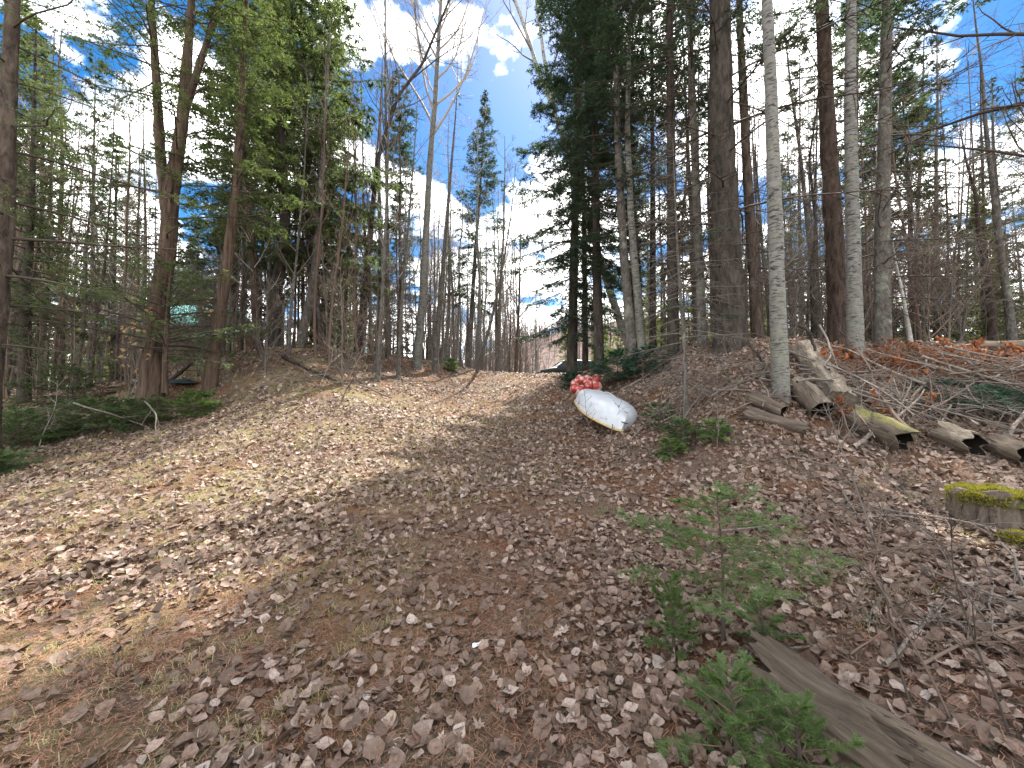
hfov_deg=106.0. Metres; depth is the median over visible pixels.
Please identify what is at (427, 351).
bare tree
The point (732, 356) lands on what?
fallen branch
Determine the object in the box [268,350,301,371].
fallen branch
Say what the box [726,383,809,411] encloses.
fallen branch
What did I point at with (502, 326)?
bare tree
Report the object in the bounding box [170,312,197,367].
bare shrub
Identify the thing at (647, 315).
young spruce
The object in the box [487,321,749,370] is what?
hill
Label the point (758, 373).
fallen branch
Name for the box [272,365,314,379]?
fallen branch
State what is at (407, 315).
conifer tree
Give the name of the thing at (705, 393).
fallen branch
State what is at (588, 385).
red float
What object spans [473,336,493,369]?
bare shrub
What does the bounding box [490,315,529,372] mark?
bare shrub
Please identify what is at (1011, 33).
maple tree
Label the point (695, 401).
fallen branch
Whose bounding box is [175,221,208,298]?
conifer tree
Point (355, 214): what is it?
sapling
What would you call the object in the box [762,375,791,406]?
fallen branch
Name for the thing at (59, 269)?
tree
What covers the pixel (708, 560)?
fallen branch
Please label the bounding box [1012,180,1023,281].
spruce tree
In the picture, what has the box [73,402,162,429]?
fallen branch
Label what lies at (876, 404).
beech sapling
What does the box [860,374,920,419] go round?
fallen branch
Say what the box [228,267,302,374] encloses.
bare shrub
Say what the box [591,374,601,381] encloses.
red float
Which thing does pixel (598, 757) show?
fallen leaf
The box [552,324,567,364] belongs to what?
young spruce
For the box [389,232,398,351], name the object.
sapling
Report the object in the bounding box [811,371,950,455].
fallen branch
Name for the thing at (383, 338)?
bare shrub
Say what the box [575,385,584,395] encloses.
red float
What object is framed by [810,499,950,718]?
bare sapling
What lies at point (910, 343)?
beech sapling
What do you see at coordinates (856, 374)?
fallen branch
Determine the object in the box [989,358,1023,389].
fallen branch
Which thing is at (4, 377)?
sapling
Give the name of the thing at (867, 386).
fallen branch
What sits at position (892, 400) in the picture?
fallen branch
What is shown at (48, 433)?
young fir
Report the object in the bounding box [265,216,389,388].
bare shrub
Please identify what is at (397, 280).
sapling
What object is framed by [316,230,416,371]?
bare shrub
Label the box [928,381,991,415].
fallen branch
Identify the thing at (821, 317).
bare shrub
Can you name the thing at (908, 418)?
fallen branch
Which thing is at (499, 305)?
bare tree
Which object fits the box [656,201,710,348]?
young spruce
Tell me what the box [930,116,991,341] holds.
dead spruce
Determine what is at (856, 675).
fallen leaf
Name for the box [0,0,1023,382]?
sky
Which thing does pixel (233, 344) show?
bare shrub
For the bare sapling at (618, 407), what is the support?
on the ground at (272, 625)
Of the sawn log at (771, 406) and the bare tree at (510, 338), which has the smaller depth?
the sawn log at (771, 406)
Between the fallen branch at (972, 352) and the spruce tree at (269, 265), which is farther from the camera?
the spruce tree at (269, 265)
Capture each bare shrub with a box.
[4,314,47,373]
[5,258,100,403]
[7,269,139,398]
[50,313,129,384]
[67,297,172,388]
[76,248,187,377]
[95,244,206,369]
[101,265,212,370]
[110,277,197,368]
[115,290,193,368]
[137,199,283,364]
[137,263,216,366]
[147,253,244,376]
[168,274,206,368]
[168,282,203,368]
[169,342,194,368]
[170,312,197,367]
[171,282,237,357]
[173,256,248,357]
[177,242,269,353]
[177,289,213,348]
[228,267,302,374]
[231,261,293,336]
[238,310,265,348]
[263,278,300,343]
[263,289,297,344]
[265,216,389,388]
[265,287,306,345]
[293,255,379,368]
[297,284,341,341]
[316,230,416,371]
[356,273,418,361]
[365,281,403,346]
[383,285,420,356]
[392,284,434,357]
[429,337,448,362]
[442,339,465,365]
[466,330,487,369]
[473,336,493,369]
[485,343,507,370]
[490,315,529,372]
[493,339,519,372]
[502,318,535,371]
[506,342,540,372]
[513,356,535,372]
[626,171,767,339]
[644,231,711,344]
[655,251,709,342]
[664,196,766,340]
[688,217,768,337]
[688,259,767,331]
[743,234,815,329]
[744,268,768,336]
[745,223,825,335]
[748,228,844,337]
[785,198,898,338]
[786,274,808,328]
[787,198,908,330]
[787,230,899,332]
[787,271,871,337]
[793,247,865,332]
[799,203,951,339]
[823,224,931,339]
[823,228,941,339]
[863,230,925,330]
[864,170,1015,341]
[864,192,1001,341]
[891,186,1023,339]
[891,219,1023,341]
[891,253,944,341]
[892,218,1023,342]
[895,274,933,339]
[896,234,1014,340]
[930,216,1021,337]
[948,193,1023,338]
[953,206,1023,338]
[994,187,1023,338]
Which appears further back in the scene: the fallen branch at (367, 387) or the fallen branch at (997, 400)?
the fallen branch at (367, 387)
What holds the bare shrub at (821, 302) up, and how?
on the ground at (272, 625)
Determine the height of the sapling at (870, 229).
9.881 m
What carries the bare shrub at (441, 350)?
on the ground at (272, 625)
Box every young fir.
[0,446,43,474]
[2,402,87,446]
[3,360,137,410]
[20,392,152,436]
[35,426,71,443]
[82,393,179,433]
[155,387,223,416]
[440,358,458,372]
[557,370,584,388]
[574,346,645,382]
[608,344,677,377]
[638,401,680,431]
[651,435,691,460]
[660,416,709,443]
[696,417,733,444]
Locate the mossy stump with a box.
[943,481,1023,529]
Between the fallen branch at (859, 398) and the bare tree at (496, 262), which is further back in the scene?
the bare tree at (496, 262)
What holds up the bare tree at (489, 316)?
on the ground at (272, 625)
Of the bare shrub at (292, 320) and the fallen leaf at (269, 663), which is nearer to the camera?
the fallen leaf at (269, 663)
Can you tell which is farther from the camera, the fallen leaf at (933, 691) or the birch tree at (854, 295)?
the birch tree at (854, 295)
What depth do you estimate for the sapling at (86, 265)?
13.02 m
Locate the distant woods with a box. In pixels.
[450,302,615,371]
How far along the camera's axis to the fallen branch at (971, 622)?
2.08 m
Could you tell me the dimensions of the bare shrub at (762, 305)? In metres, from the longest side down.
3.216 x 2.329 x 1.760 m
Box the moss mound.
[994,528,1023,546]
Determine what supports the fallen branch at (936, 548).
on the ground at (272, 625)
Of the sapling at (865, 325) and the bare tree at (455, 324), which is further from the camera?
the bare tree at (455, 324)
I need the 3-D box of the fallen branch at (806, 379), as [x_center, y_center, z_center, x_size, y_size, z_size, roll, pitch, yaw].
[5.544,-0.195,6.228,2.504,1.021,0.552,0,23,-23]
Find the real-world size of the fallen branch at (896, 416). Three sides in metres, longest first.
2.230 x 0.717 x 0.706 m
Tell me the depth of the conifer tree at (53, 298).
34.73 m
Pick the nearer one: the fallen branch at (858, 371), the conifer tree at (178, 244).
the fallen branch at (858, 371)
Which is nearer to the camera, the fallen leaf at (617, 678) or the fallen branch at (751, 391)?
the fallen leaf at (617, 678)
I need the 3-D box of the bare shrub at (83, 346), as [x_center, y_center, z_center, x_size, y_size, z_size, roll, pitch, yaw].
[-12.191,-1.369,10.968,2.931,4.108,2.206,1,-2,-29]
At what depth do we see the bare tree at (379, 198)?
22.75 m
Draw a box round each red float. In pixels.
[570,383,578,392]
[575,375,583,384]
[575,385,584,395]
[583,375,591,384]
[583,381,592,389]
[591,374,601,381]
[593,381,601,389]
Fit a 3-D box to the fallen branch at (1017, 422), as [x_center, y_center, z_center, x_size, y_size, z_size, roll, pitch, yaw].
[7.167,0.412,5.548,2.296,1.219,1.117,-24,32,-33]
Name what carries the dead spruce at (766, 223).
on the ground at (272, 625)
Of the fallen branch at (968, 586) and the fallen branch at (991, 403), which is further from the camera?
the fallen branch at (991, 403)
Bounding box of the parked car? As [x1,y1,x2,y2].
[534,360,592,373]
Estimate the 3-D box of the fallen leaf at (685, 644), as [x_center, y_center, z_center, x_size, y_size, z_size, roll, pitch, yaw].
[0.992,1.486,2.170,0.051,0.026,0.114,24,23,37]
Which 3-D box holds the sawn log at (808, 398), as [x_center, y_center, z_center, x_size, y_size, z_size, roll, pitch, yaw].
[4.738,0.208,6.140,0.394,0.387,0.802,0,33,10]
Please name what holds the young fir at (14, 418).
on the ground at (272, 625)
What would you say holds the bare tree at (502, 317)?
on the ground at (272, 625)
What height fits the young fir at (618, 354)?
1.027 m
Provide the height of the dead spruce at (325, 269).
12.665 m
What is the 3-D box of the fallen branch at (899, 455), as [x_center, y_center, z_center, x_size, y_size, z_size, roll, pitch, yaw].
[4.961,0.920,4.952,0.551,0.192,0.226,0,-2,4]
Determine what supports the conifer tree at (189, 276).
on the ground at (272, 625)
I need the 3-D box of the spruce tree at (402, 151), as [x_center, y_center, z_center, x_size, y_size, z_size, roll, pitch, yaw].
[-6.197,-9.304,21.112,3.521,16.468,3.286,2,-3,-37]
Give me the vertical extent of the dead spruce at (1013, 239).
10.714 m
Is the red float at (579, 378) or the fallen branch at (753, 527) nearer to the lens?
the fallen branch at (753, 527)
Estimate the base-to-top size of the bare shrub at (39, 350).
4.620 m
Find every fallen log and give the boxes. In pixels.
[738,406,812,434]
[746,629,980,767]
[788,339,859,410]
[837,404,919,452]
[926,421,990,457]
[980,340,1023,351]
[981,432,1023,464]
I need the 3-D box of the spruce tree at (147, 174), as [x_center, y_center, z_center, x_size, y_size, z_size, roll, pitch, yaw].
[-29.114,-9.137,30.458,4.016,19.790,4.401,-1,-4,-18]
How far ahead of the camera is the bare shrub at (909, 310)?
13.99 m
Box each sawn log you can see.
[747,393,788,415]
[790,376,836,417]
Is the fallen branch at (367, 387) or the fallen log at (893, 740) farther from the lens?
the fallen branch at (367, 387)
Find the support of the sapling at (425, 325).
on the ground at (272, 625)
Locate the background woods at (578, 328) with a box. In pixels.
[32,221,1023,378]
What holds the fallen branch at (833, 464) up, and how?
on the ground at (272, 625)
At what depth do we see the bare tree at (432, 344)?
35.19 m
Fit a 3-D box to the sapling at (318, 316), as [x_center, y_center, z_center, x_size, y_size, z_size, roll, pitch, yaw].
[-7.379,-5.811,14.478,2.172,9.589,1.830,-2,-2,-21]
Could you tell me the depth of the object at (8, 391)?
14.82 m
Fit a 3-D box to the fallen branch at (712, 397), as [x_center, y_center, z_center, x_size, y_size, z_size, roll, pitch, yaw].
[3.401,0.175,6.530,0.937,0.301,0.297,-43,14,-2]
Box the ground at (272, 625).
[0,337,1023,767]
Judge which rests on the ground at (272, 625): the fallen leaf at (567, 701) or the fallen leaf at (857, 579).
the fallen leaf at (567, 701)
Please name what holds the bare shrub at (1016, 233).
on the ground at (272, 625)
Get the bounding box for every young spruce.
[32,295,105,386]
[65,281,109,386]
[296,237,354,348]
[333,302,353,350]
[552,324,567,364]
[591,323,616,365]
[610,329,625,364]
[644,281,658,344]
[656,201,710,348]
[748,281,766,336]
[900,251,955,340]
[931,191,1023,341]
[954,256,1023,339]
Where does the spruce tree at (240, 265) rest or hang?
on the ground at (272, 625)
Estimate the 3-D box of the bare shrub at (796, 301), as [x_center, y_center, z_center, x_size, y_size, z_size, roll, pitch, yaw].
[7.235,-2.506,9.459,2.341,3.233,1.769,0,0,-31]
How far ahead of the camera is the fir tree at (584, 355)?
17.52 m
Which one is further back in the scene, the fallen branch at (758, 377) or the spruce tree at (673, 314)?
the spruce tree at (673, 314)
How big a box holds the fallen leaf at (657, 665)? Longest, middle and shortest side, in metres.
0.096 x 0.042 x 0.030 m
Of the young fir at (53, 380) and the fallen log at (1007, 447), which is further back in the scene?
the young fir at (53, 380)
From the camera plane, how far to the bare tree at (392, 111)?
16.29 m
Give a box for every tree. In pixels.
[0,0,70,357]
[0,0,197,464]
[0,11,133,403]
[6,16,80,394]
[10,0,324,415]
[11,62,96,390]
[11,100,78,389]
[14,139,44,386]
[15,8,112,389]
[16,201,58,386]
[34,50,137,383]
[34,213,71,366]
[51,248,90,364]
[66,131,152,381]
[78,145,121,308]
[97,141,154,312]
[117,215,153,291]
[120,153,159,295]
[144,0,324,393]
[147,0,298,352]
[172,243,185,305]
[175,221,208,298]
[176,249,200,305]
[180,0,314,350]
[188,0,399,345]
[190,0,357,347]
[204,241,222,293]
[209,44,263,350]
[226,6,307,347]
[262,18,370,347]
[281,286,286,345]
[283,131,311,336]
[286,30,366,344]
[320,226,358,347]
[337,59,422,351]
[342,142,371,316]
[349,43,399,341]
[352,0,426,358]
[352,0,522,369]
[355,0,499,353]
[358,116,395,351]
[361,13,429,381]
[362,251,382,353]
[364,163,393,304]
[366,65,438,355]
[375,192,426,356]
[378,61,439,379]
[380,114,428,355]
[390,152,431,353]
[393,79,460,272]
[393,173,441,358]
[414,222,456,362]
[415,88,472,372]
[416,173,455,333]
[417,209,461,329]
[418,153,464,365]
[418,225,451,359]
[419,90,474,362]
[427,175,452,360]
[428,232,453,336]
[431,205,456,363]
[433,200,468,363]
[440,89,507,367]
[443,164,475,362]
[445,234,468,366]
[445,264,463,361]
[446,227,485,354]
[447,267,466,343]
[451,233,466,362]
[451,240,466,358]
[452,108,500,365]
[459,266,488,361]
[459,280,465,366]
[462,291,472,364]
[465,227,493,368]
[469,286,485,364]
[470,210,492,365]
[475,151,535,371]
[476,206,511,369]
[480,190,517,371]
[481,274,501,367]
[482,172,515,370]
[482,299,501,369]
[487,132,527,372]
[489,0,625,350]
[489,210,509,362]
[489,254,508,367]
[490,253,514,358]
[493,246,516,342]
[494,161,538,371]
[496,240,517,371]
[500,0,656,376]
[501,220,537,371]
[505,236,529,361]
[506,214,531,372]
[508,278,523,364]
[509,279,527,371]
[525,278,546,370]
[526,310,534,372]
[527,0,666,373]
[529,260,547,370]
[534,11,624,370]
[541,0,687,358]
[567,0,657,357]
[570,0,925,355]
[589,0,782,356]
[603,0,832,347]
[604,127,787,427]
[606,3,705,350]
[606,38,665,341]
[606,137,659,356]
[607,257,618,349]
[641,162,666,317]
[642,264,659,343]
[646,0,859,339]
[649,3,744,341]
[697,81,760,264]
[733,0,989,345]
[761,0,790,402]
[763,0,1023,346]
[763,183,796,330]
[765,159,806,336]
[766,35,825,336]
[780,106,807,335]
[784,206,807,331]
[786,22,843,337]
[800,0,920,329]
[816,0,1023,195]
[817,219,824,319]
[842,1,959,339]
[844,0,865,357]
[859,99,906,338]
[859,159,901,340]
[861,64,980,339]
[891,20,971,335]
[915,183,975,340]
[949,160,990,302]
[951,137,1023,337]
[952,76,1023,337]
[985,21,1023,245]
[996,65,1023,333]
[1000,177,1023,329]
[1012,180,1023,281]
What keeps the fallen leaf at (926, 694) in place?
on the ground at (272, 625)
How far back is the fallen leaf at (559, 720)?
1.82 m
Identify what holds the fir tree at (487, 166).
on the ground at (272, 625)
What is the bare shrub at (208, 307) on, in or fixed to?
on the ground at (272, 625)
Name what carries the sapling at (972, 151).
on the ground at (272, 625)
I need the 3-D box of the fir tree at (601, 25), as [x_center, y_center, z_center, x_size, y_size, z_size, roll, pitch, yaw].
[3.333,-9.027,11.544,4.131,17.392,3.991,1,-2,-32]
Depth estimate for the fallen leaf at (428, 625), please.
2.46 m
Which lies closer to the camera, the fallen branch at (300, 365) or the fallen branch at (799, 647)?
the fallen branch at (799, 647)
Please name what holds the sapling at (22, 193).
on the ground at (272, 625)
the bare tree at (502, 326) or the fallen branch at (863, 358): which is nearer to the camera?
the fallen branch at (863, 358)
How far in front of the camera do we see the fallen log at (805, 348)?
6.57 m
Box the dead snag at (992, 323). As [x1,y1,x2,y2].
[947,126,1018,340]
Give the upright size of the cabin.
5.700 m
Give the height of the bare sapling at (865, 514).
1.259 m
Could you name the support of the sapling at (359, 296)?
on the ground at (272, 625)
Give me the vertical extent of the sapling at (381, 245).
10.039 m
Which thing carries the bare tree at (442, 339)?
on the ground at (272, 625)
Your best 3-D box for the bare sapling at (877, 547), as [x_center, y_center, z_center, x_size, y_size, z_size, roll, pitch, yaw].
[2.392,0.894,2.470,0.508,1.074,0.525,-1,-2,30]
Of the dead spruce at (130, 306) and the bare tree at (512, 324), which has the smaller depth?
the dead spruce at (130, 306)
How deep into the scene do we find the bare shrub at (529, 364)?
37.17 m
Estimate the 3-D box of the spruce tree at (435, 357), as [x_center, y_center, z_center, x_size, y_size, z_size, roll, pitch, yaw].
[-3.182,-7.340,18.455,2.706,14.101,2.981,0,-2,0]
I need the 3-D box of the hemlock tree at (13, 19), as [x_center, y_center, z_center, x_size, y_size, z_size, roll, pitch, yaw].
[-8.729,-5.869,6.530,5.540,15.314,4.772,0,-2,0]
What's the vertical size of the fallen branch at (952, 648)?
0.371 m
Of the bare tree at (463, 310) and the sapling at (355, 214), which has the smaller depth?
the sapling at (355, 214)
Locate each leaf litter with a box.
[814,337,1023,385]
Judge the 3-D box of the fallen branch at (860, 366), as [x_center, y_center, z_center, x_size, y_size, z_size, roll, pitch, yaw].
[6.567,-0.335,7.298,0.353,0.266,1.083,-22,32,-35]
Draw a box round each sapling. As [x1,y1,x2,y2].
[3,97,52,398]
[11,95,45,365]
[11,119,57,291]
[14,32,91,315]
[17,118,75,337]
[26,95,111,392]
[32,190,71,389]
[38,68,116,375]
[39,376,82,446]
[40,146,103,382]
[52,100,122,388]
[68,68,151,387]
[71,69,179,381]
[78,62,156,383]
[81,194,136,382]
[97,65,159,378]
[99,113,155,380]
[100,214,132,379]
[111,322,141,407]
[113,178,154,359]
[117,181,150,365]
[118,285,173,388]
[126,189,158,331]
[170,288,228,356]
[180,14,271,352]
[216,164,265,352]
[228,63,286,356]
[240,190,275,308]
[254,59,331,357]
[274,83,302,345]
[289,103,339,348]
[292,38,339,355]
[292,135,306,308]
[293,142,321,333]
[297,100,351,349]
[315,57,365,368]
[320,325,347,383]
[324,59,374,360]
[344,152,368,316]
[375,125,413,347]
[375,176,400,353]
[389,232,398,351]
[394,214,417,355]
[397,214,418,352]
[398,200,433,321]
[403,267,417,355]
[408,247,433,358]
[414,273,432,358]
[424,267,433,351]
[425,223,443,359]
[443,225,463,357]
[459,321,465,367]
[491,284,513,362]
[511,257,536,372]
[577,382,598,439]
[600,388,634,439]
[637,107,686,348]
[655,361,686,433]
[656,9,707,269]
[678,149,705,303]
[679,33,709,283]
[680,108,711,295]
[702,380,732,447]
[705,90,759,251]
[734,40,807,336]
[734,78,766,266]
[736,90,787,287]
[738,56,815,283]
[738,78,768,310]
[748,0,823,267]
[781,0,843,293]
[783,50,840,293]
[784,91,824,336]
[795,395,888,541]
[807,12,906,341]
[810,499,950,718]
[820,351,833,363]
[824,510,972,707]
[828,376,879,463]
[833,394,851,418]
[837,56,891,328]
[839,438,958,607]
[848,344,857,365]
[857,1,946,339]
[858,88,900,339]
[861,91,897,285]
[862,467,1005,621]
[869,388,890,414]
[877,336,898,358]
[891,101,962,326]
[893,78,963,341]
[903,512,1010,735]
[904,340,919,360]
[915,43,1012,337]
[920,392,937,414]
[921,85,1015,339]
[925,37,1009,294]
[935,335,955,357]
[939,97,989,299]
[952,52,1023,269]
[957,170,1018,298]
[964,337,986,358]
[974,79,1023,252]
[989,54,1023,266]
[996,341,1015,356]
[1003,135,1023,264]
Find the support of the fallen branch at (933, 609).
on the ground at (272, 625)
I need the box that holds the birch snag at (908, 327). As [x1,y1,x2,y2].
[892,242,913,341]
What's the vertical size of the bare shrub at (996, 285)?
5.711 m
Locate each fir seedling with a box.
[596,479,859,644]
[642,574,702,662]
[651,649,810,767]
[726,677,867,767]
[733,588,806,640]
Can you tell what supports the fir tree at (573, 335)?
on the ground at (272, 625)
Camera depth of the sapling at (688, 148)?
11.84 m
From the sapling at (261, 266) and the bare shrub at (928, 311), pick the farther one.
the sapling at (261, 266)
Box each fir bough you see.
[896,384,1023,404]
[900,378,969,393]
[921,382,1009,392]
[936,393,1006,406]
[951,401,1023,417]
[961,395,1023,408]
[973,390,1023,402]
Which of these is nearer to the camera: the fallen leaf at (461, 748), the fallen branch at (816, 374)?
the fallen leaf at (461, 748)
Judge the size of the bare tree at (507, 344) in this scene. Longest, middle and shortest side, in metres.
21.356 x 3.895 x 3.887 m
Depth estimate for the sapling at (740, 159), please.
12.04 m
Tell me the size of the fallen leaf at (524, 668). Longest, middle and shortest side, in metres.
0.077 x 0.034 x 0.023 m
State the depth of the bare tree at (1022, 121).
19.26 m
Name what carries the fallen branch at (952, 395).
on the ground at (272, 625)
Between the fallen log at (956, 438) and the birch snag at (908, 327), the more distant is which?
the birch snag at (908, 327)
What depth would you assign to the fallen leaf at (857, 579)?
2.62 m
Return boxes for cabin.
[93,305,264,380]
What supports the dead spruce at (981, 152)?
on the ground at (272, 625)
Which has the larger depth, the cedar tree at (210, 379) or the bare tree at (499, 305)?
the bare tree at (499, 305)
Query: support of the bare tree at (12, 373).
on the ground at (272, 625)
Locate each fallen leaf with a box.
[137,737,165,755]
[148,710,164,721]
[192,712,207,721]
[195,759,211,767]
[200,674,210,690]
[210,698,220,706]
[211,747,235,767]
[214,742,243,757]
[233,745,257,763]
[234,619,245,623]
[257,659,280,668]
[269,667,279,679]
[275,676,284,685]
[284,743,293,750]
[310,736,335,749]
[355,684,364,698]
[357,676,363,686]
[363,693,369,700]
[388,746,399,754]
[423,622,435,628]
[446,713,453,726]
[454,742,462,753]
[471,662,481,671]
[478,638,490,649]
[497,677,503,688]
[503,684,518,693]
[520,664,532,675]
[522,662,528,675]
[549,733,558,742]
[556,697,575,707]
[556,710,565,722]
[563,761,571,767]
[566,712,579,721]
[571,646,581,655]
[576,622,583,628]
[584,686,592,698]
[590,746,604,763]
[591,686,598,698]
[596,695,610,707]
[597,714,612,720]
[605,728,621,736]
[615,675,623,683]
[617,639,632,646]
[618,701,638,711]
[619,656,626,663]
[620,759,631,767]
[635,629,642,636]
[648,658,665,668]
[652,653,665,662]
[652,752,661,762]
[665,671,676,681]
[665,754,674,761]
[669,674,684,684]
[677,660,688,669]
[683,642,692,652]
[753,726,768,742]
[781,602,791,613]
[810,641,819,653]
[831,611,841,617]
[840,682,853,691]
[841,671,860,683]
[851,576,868,585]
[873,606,882,614]
[888,679,915,695]
[914,650,930,657]
[919,689,930,702]
[927,688,937,695]
[935,598,945,603]
[935,658,963,667]
[956,751,974,761]
[960,580,976,586]
[976,568,991,575]
[988,615,1005,620]
[1003,658,1017,669]
[1004,605,1017,616]
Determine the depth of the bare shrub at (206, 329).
13.12 m
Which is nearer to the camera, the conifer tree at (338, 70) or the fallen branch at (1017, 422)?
the fallen branch at (1017, 422)
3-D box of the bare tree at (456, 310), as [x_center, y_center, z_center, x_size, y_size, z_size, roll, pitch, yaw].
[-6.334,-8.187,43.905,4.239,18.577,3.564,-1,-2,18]
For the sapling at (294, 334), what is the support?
on the ground at (272, 625)
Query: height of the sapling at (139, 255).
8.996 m
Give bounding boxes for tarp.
[169,379,198,382]
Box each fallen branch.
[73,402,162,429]
[139,401,190,442]
[169,359,197,380]
[219,352,281,373]
[223,382,283,390]
[258,373,327,385]
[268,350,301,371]
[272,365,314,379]
[280,354,335,380]
[289,355,339,378]
[295,365,322,386]
[312,372,379,389]
[324,349,340,371]
[331,364,381,379]
[334,374,390,397]
[620,368,664,389]
[630,400,675,438]
[659,383,681,415]
[660,399,695,422]
[666,375,715,411]
[677,367,725,414]
[679,358,723,402]
[680,360,730,395]
[682,378,713,416]
[692,381,718,410]
[696,382,733,413]
[697,379,727,435]
[707,525,806,561]
[710,365,791,396]
[712,383,798,402]
[717,346,746,366]
[721,505,809,537]
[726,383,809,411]
[727,628,817,668]
[729,357,768,396]
[729,364,765,396]
[732,345,790,367]
[741,343,766,366]
[743,358,770,376]
[744,332,770,378]
[760,377,920,405]
[760,503,814,530]
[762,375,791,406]
[776,563,805,607]
[782,455,911,485]
[785,524,825,578]
[786,623,882,675]
[787,319,816,350]
[789,350,910,397]
[789,362,917,398]
[790,351,886,375]
[793,391,908,415]
[795,349,913,386]
[798,328,926,385]
[798,366,912,392]
[805,339,860,370]
[808,369,961,426]
[808,372,905,388]
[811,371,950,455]
[814,376,861,445]
[817,456,853,472]
[818,324,876,383]
[820,484,943,532]
[821,548,871,564]
[822,389,867,425]
[827,356,928,399]
[829,362,954,415]
[830,476,893,499]
[830,482,898,521]
[834,358,888,374]
[835,357,902,415]
[837,327,993,387]
[838,404,913,437]
[843,332,1023,369]
[844,584,923,649]
[846,366,907,425]
[847,371,875,411]
[849,607,911,654]
[851,350,894,412]
[851,373,954,448]
[851,391,986,436]
[854,569,955,665]
[855,346,935,366]
[858,383,995,414]
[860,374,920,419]
[862,360,905,391]
[862,390,939,401]
[863,572,988,665]
[864,342,891,384]
[864,394,1020,431]
[867,385,972,437]
[870,377,957,424]
[871,505,1023,541]
[872,536,963,556]
[878,375,914,391]
[880,448,929,458]
[881,387,914,424]
[882,387,1001,434]
[884,371,962,390]
[885,606,1022,643]
[889,349,965,382]
[891,338,937,369]
[891,347,924,402]
[891,377,965,427]
[892,393,1023,433]
[899,366,945,390]
[899,369,956,396]
[899,382,955,442]
[901,382,994,399]
[904,372,984,422]
[905,338,1015,390]
[907,361,1023,389]
[911,342,1023,384]
[915,406,1014,434]
[916,363,971,396]
[919,355,1023,394]
[919,596,1023,666]
[920,566,1023,621]
[921,355,1023,388]
[925,344,982,357]
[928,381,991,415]
[929,374,1021,424]
[930,607,1023,679]
[936,351,1023,375]
[936,380,979,425]
[937,404,951,427]
[938,350,1022,376]
[938,377,1023,403]
[944,345,1023,371]
[944,401,1022,418]
[946,363,1023,376]
[948,389,1004,416]
[951,397,1023,417]
[952,389,1023,402]
[952,454,1005,465]
[954,362,1010,388]
[954,384,1023,419]
[955,403,1021,419]
[956,355,1023,378]
[957,583,1023,653]
[963,368,1023,435]
[964,340,1022,362]
[964,357,1023,389]
[964,408,990,418]
[967,387,1014,417]
[979,348,1022,362]
[985,402,1023,429]
[985,542,1023,614]
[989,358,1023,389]
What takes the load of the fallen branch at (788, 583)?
on the ground at (272, 625)
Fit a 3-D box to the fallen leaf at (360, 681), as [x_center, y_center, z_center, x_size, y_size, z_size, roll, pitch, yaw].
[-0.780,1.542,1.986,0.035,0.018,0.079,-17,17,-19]
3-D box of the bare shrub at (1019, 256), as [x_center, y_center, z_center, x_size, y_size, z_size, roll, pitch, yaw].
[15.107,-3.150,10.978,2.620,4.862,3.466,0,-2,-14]
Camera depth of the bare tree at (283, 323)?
23.70 m
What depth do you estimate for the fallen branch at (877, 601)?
2.26 m
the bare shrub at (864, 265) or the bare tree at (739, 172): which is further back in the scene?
the bare tree at (739, 172)
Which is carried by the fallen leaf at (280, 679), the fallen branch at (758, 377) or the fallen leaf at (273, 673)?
the fallen leaf at (273, 673)
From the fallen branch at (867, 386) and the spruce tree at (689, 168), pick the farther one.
the spruce tree at (689, 168)
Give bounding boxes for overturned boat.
[574,389,637,431]
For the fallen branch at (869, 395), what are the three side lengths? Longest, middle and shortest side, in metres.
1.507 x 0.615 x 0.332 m
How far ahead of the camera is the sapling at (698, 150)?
12.17 m
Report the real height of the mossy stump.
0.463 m
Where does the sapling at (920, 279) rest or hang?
on the ground at (272, 625)
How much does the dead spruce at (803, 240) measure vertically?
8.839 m
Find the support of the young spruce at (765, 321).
on the ground at (272, 625)
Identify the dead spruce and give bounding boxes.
[6,184,35,396]
[7,34,105,394]
[46,168,122,382]
[79,92,182,373]
[84,148,157,379]
[115,171,185,368]
[130,223,179,370]
[204,181,251,350]
[237,183,288,346]
[246,176,301,342]
[284,100,348,344]
[297,129,359,340]
[297,141,379,349]
[325,97,393,348]
[333,66,400,352]
[335,158,398,363]
[642,191,690,348]
[656,36,709,342]
[679,53,748,339]
[709,76,791,332]
[736,115,806,334]
[747,9,899,339]
[754,80,826,335]
[786,164,824,328]
[792,94,902,336]
[891,30,1023,340]
[903,0,1023,340]
[922,55,1023,338]
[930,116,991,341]
[974,1,1023,325]
[977,110,1023,338]
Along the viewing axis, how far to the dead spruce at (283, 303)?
17.63 m
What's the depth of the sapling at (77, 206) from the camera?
14.16 m

